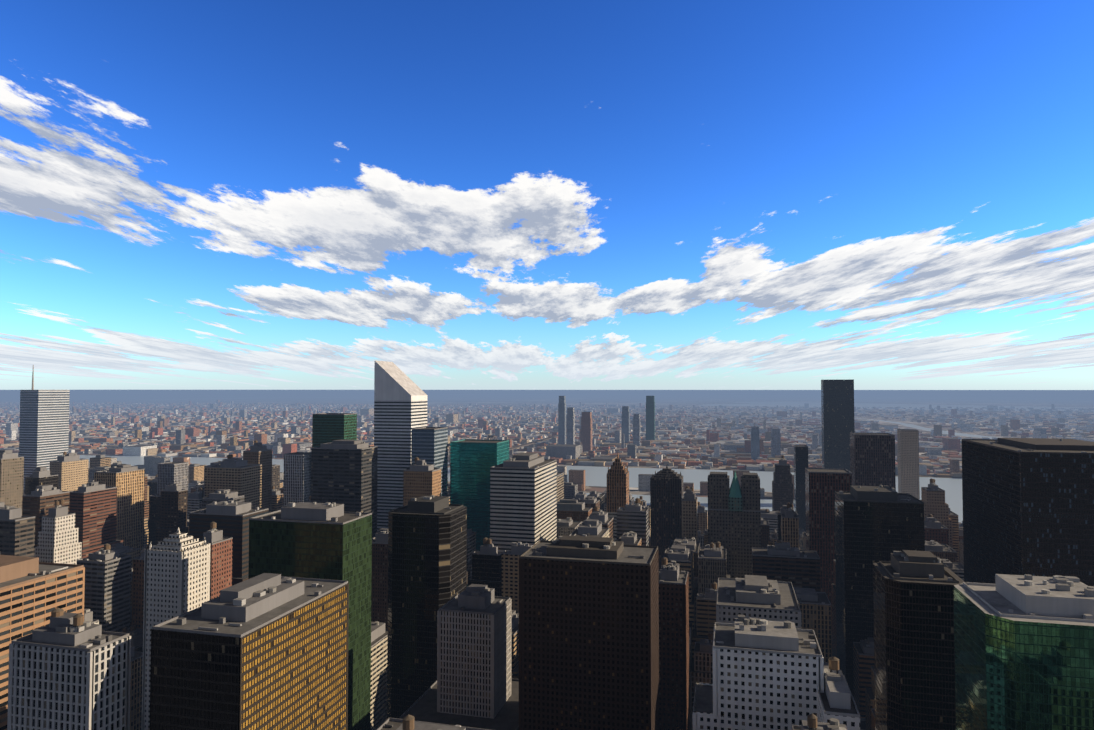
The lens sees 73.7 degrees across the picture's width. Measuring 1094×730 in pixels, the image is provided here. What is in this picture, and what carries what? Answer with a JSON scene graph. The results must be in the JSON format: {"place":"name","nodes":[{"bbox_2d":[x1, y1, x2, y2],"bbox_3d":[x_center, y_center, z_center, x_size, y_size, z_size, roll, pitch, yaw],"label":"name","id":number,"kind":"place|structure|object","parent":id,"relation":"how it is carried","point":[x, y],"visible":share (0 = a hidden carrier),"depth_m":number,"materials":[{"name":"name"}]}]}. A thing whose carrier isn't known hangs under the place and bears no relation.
{"place":"outdoors","nodes":[
{"label":"outdoors","id":0,"kind":"place"},
{"bbox_2d":[0,390,1093,729],"bbox_3d":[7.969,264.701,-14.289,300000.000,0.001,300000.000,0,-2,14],"label":"ground","id":1,"kind":"structure","parent":0,"point":[596,478],"depth_m":12130.85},
{"bbox_2d":[0,506,34,556],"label":"dark building","id":2,"kind":"structure","parent":1,"relation":"on","point":[17,532],"depth_m":588.61,"materials":[{"name":"grey concrete"}]},
{"bbox_2d":[0,555,84,729],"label":"brown building","id":3,"kind":"structure","parent":1,"relation":"on","point":[34,592],"depth_m":361.15,"materials":[{"name":"gold concrete"}]},
{"bbox_2d":[19,365,69,489],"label":"skyscraper","id":4,"kind":"structure","parent":1,"relation":"on","point":[44,430],"depth_m":1237.77,"materials":[{"name":"grey metal"}]},
{"bbox_2d":[34,499,81,563],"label":"stepped building","id":5,"kind":"structure","parent":1,"relation":"on","point":[58,542],"depth_m":691.74,"materials":[{"name":"gold stone"}]},
{"bbox_2d":[7,608,130,729],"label":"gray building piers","id":6,"kind":"structure","parent":1,"relation":"on","point":[69,671],"depth_m":293.92,"materials":[{"name":"grey concrete"}]},
{"bbox_2d":[94,464,144,550],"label":"high-rise building","id":7,"kind":"structure","parent":1,"relation":"on","point":[127,481],"depth_m":900.72,"materials":[{"name":"beige concrete"}]},
{"bbox_2d":[157,462,188,496],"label":"office building","id":8,"kind":"structure","parent":1,"relation":"on","point":[168,473],"depth_m":1086.45,"materials":[{"name":"grey concrete"}]},
{"bbox_2d":[141,526,209,729],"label":"ornate white building","id":9,"kind":"structure","parent":1,"relation":"on","point":[177,574],"depth_m":510.46,"materials":[{"name":"white stone"}]},
{"bbox_2d":[199,522,232,599],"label":"brick building","id":10,"kind":"structure","parent":1,"relation":"on","point":[220,562],"depth_m":595.90,"materials":[{"name":"red brick"}]},
{"bbox_2d":[202,489,243,508],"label":"building","id":11,"kind":"structure","parent":1,"relation":"on","point":[219,495],"depth_m":795.15,"materials":[{"name":"grey concrete"}]},
{"bbox_2d":[149,573,348,729],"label":"office building","id":12,"kind":"structure","parent":1,"relation":"on","point":[266,651],"depth_m":309.63,"materials":[{"name":"gold-tinted glass"},{"name":"dark metal"},{"name":"concrete"}]},
{"bbox_2d":[243,440,271,512],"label":"brown building","id":13,"kind":"structure","parent":1,"relation":"on","point":[258,453],"depth_m":997.97,"materials":[{"name":"gold concrete"}]},
{"bbox_2d":[283,452,310,505],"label":"white building","id":14,"kind":"structure","parent":1,"relation":"on","point":[297,479],"depth_m":989.05,"materials":[{"name":"gold concrete"}]},
{"bbox_2d":[248,502,371,729],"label":"office tower","id":15,"kind":"structure","parent":1,"relation":"on","point":[328,540],"depth_m":471.77,"materials":[{"name":"green glass"}]},
{"bbox_2d":[312,413,356,447],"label":"green office building","id":16,"kind":"structure","parent":1,"relation":"on","point":[328,427],"depth_m":995.19,"materials":[{"name":"green glass"}]},
{"bbox_2d":[311,440,377,537],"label":"office building","id":17,"kind":"structure","parent":1,"relation":"on","point":[344,472],"depth_m":756.75,"materials":[{"name":"grey concrete"}]},
{"bbox_2d":[374,360,426,531],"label":"skyscraper","id":18,"kind":"structure","parent":1,"relation":"on","point":[400,405],"depth_m":856.20,"materials":[{"name":"white metal"}]},
{"bbox_2d":[387,495,466,718],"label":"black tower","id":19,"kind":"structure","parent":1,"relation":"on","point":[427,545],"depth_m":514.79,"materials":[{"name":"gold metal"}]},
{"bbox_2d":[411,427,447,495],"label":"office tower","id":20,"kind":"structure","parent":1,"relation":"on","point":[429,445],"depth_m":775.71,"materials":[{"name":"blue glass"}]},
{"bbox_2d":[398,584,518,729],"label":"high-rise building","id":21,"kind":"structure","parent":1,"relation":"on","point":[474,685],"depth_m":433.52,"materials":[{"name":"grey concrete"}]},
{"bbox_2d":[450,439,508,550],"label":"teal building","id":22,"kind":"structure","parent":1,"relation":"on","point":[472,461],"depth_m":796.25,"materials":[{"name":"teal glass"}]},
{"bbox_2d":[0,450,963,729],"bbox_3d":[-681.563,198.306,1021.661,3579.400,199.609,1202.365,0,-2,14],"label":"buildings","id":23,"kind":"structure","parent":1,"relation":"on","point":[114,582],"depth_m":669.74,"materials":[{"name":"brown concrete"}]},
{"bbox_2d":[448,435,557,467],"bbox_3d":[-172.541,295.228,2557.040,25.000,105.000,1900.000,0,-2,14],"label":"bridge","id":24,"kind":"structure","parent":1,"relation":"on","point":[553,438],"depth_m":2832.43,"materials":[{"name":"grey metal"}]},
{"bbox_2d":[490,453,556,551],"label":"office tower","id":25,"kind":"structure","parent":1,"relation":"on","point":[523,497],"depth_m":698.38,"materials":[{"name":"gold concrete"}]},
{"bbox_2d":[0,400,1093,498],"bbox_3d":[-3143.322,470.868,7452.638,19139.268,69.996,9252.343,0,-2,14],"label":"distant cityscape","id":26,"kind":"object","parent":1,"relation":"on","point":[124,436],"visible":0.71,"depth_m":4177.17,"materials":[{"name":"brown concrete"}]},
{"bbox_2d":[558,396,565,444],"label":"skyscraper","id":27,"kind":"structure","parent":1,"relation":"on","point":[562,421],"depth_m":3293.95,"materials":[{"name":"blue glass"}]},
{"bbox_2d":[566,407,574,444],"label":"skyscraper","id":28,"kind":"structure","parent":1,"relation":"on","point":[570,423],"depth_m":3093.90,"materials":[{"name":"blue glass"}]},
{"bbox_2d":[581,412,591,452],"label":"skyscraper","id":29,"kind":"structure","parent":1,"relation":"on","point":[586,431],"depth_m":2995.64,"materials":[{"name":"concrete"}]},
{"bbox_2d":[519,535,659,729],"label":"dark brown building","id":30,"kind":"structure","parent":1,"relation":"on","point":[588,633],"depth_m":400.15,"materials":[{"name":"gold concrete"}]},
{"bbox_2d":[607,453,628,511],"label":"gothic building","id":31,"kind":"structure","parent":1,"relation":"on","point":[618,485],"depth_m":845.24,"materials":[{"name":"brown stone"}]},
{"bbox_2d":[373,649,865,729],"bbox_3d":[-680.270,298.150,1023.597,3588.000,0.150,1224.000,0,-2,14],"label":"sidewalk blocks","id":32,"kind":"structure","parent":1,"relation":"on","point":[385,719],"depth_m":582.28,"materials":[{"name":"grey concrete"}]},
{"bbox_2d":[622,406,629,442],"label":"skyscraper","id":33,"kind":"structure","parent":1,"relation":"on","point":[625,421],"depth_m":3498.41,"materials":[{"name":"blue glass"}]},
{"bbox_2d":[633,414,639,445],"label":"skyscraper","id":34,"kind":"structure","parent":1,"relation":"on","point":[636,429],"depth_m":3297.40,"materials":[{"name":"blue glass"}]},
{"bbox_2d":[646,396,654,439],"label":"skyscraper","id":35,"kind":"structure","parent":1,"relation":"on","point":[650,417],"depth_m":3602.28,"materials":[{"name":"blue glass"}]},
{"bbox_2d":[650,466,682,569],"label":"high-rise building","id":36,"kind":"structure","parent":1,"relation":"on","point":[666,489],"depth_m":896.65,"materials":[{"name":"black"}]},
{"bbox_2d":[659,557,689,729],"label":"brick building","id":37,"kind":"structure","parent":1,"relation":"on","point":[674,647],"depth_m":511.94,"materials":[{"name":"brown brick"}]},
{"bbox_2d":[681,486,697,540],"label":"tan building","id":38,"kind":"structure","parent":1,"relation":"on","point":[689,502],"depth_m":792.31,"materials":[{"name":"beige concrete"}]},
{"bbox_2d":[708,472,760,577],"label":"high-rise building","id":39,"kind":"structure","parent":1,"relation":"on","point":[734,520],"depth_m":752.71,"materials":[{"name":"grey concrete"}]},
{"bbox_2d":[751,427,759,459],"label":"skyscraper","id":40,"kind":"structure","parent":1,"relation":"on","point":[755,448],"depth_m":2703.35,"materials":[{"name":"blue glass"}]},
{"bbox_2d":[716,575,800,628],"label":"white building","id":41,"kind":"structure","parent":1,"relation":"on","point":[756,596],"depth_m":453.44,"materials":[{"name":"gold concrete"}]},
{"bbox_2d":[692,615,859,729],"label":"white building","id":42,"kind":"structure","parent":1,"relation":"on","point":[772,675],"depth_m":321.64,"materials":[{"name":"white concrete"}]},
{"bbox_2d":[771,429,780,457],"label":"skyscraper","id":43,"kind":"structure","parent":1,"relation":"on","point":[776,442],"depth_m":2805.46,"materials":[{"name":"blue glass"}]},
{"bbox_2d":[772,455,793,510],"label":"high-rise building","id":44,"kind":"structure","parent":1,"relation":"on","point":[782,489],"depth_m":1146.58,"materials":[{"name":"grey concrete"}]},
{"bbox_2d":[781,503,798,547],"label":"tan building","id":45,"kind":"structure","parent":1,"relation":"on","point":[789,526],"depth_m":793.73,"materials":[{"name":"beige concrete"}]},
{"bbox_2d":[794,445,807,530],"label":"skyscraper","id":46,"kind":"structure","parent":1,"relation":"on","point":[800,458],"depth_m":1296.32,"materials":[{"name":"gold glass"}]},
{"bbox_2d":[805,468,851,634],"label":"red building","id":47,"kind":"structure","parent":1,"relation":"on","point":[822,485],"depth_m":790.18,"materials":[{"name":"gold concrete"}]},
{"bbox_2d":[821,379,854,470],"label":"skyscraper","id":48,"kind":"structure","parent":1,"relation":"on","point":[837,409],"depth_m":1644.18,"materials":[{"name":"black glass"}]},
{"bbox_2d":[850,432,895,490],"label":"office tower","id":49,"kind":"structure","parent":1,"relation":"on","point":[872,459],"depth_m":992.05,"materials":[{"name":"grey glass"}]},
{"bbox_2d":[835,485,924,695],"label":"dark building","id":50,"kind":"structure","parent":1,"relation":"on","point":[874,524],"depth_m":629.92,"materials":[{"name":"glass"}]},
{"bbox_2d":[897,429,919,499],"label":"slim building","id":51,"kind":"structure","parent":1,"relation":"on","point":[908,458],"depth_m":1497.09,"materials":[{"name":"grey concrete"}]},
{"bbox_2d":[873,550,964,729],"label":"dark tower","id":52,"kind":"structure","parent":1,"relation":"on","point":[914,642],"depth_m":409.97,"materials":[{"name":"black glass"}]},
{"bbox_2d":[921,478,952,548],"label":"high-rise building","id":53,"kind":"structure","parent":1,"relation":"on","point":[936,506],"depth_m":897.26,"materials":[{"name":"brown brick"}]},
{"bbox_2d":[953,574,1093,729],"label":"glass office building","id":54,"kind":"structure","parent":1,"relation":"on","point":[1024,651],"depth_m":295.67,"materials":[{"name":"green glass"}]},
{"bbox_2d":[961,438,1093,585],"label":"office tower","id":55,"kind":"structure","parent":1,"relation":"on","point":[1028,505],"depth_m":557.57,"materials":[{"name":"black glass"}]},
{"bbox_2d":[0,390,1093,393],"bbox_3d":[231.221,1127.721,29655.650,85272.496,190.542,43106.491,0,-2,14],"label":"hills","id":56,"kind":"structure","parent":0,"point":[263,392],"depth_m":38054.72,"materials":[{"name":"blue soil"}]},
{"bbox_2d":[0,0,1093,389],"label":"sky","id":57,"kind":"structure","parent":0,"point":[195,194],"materials":[{"name":"blue"}]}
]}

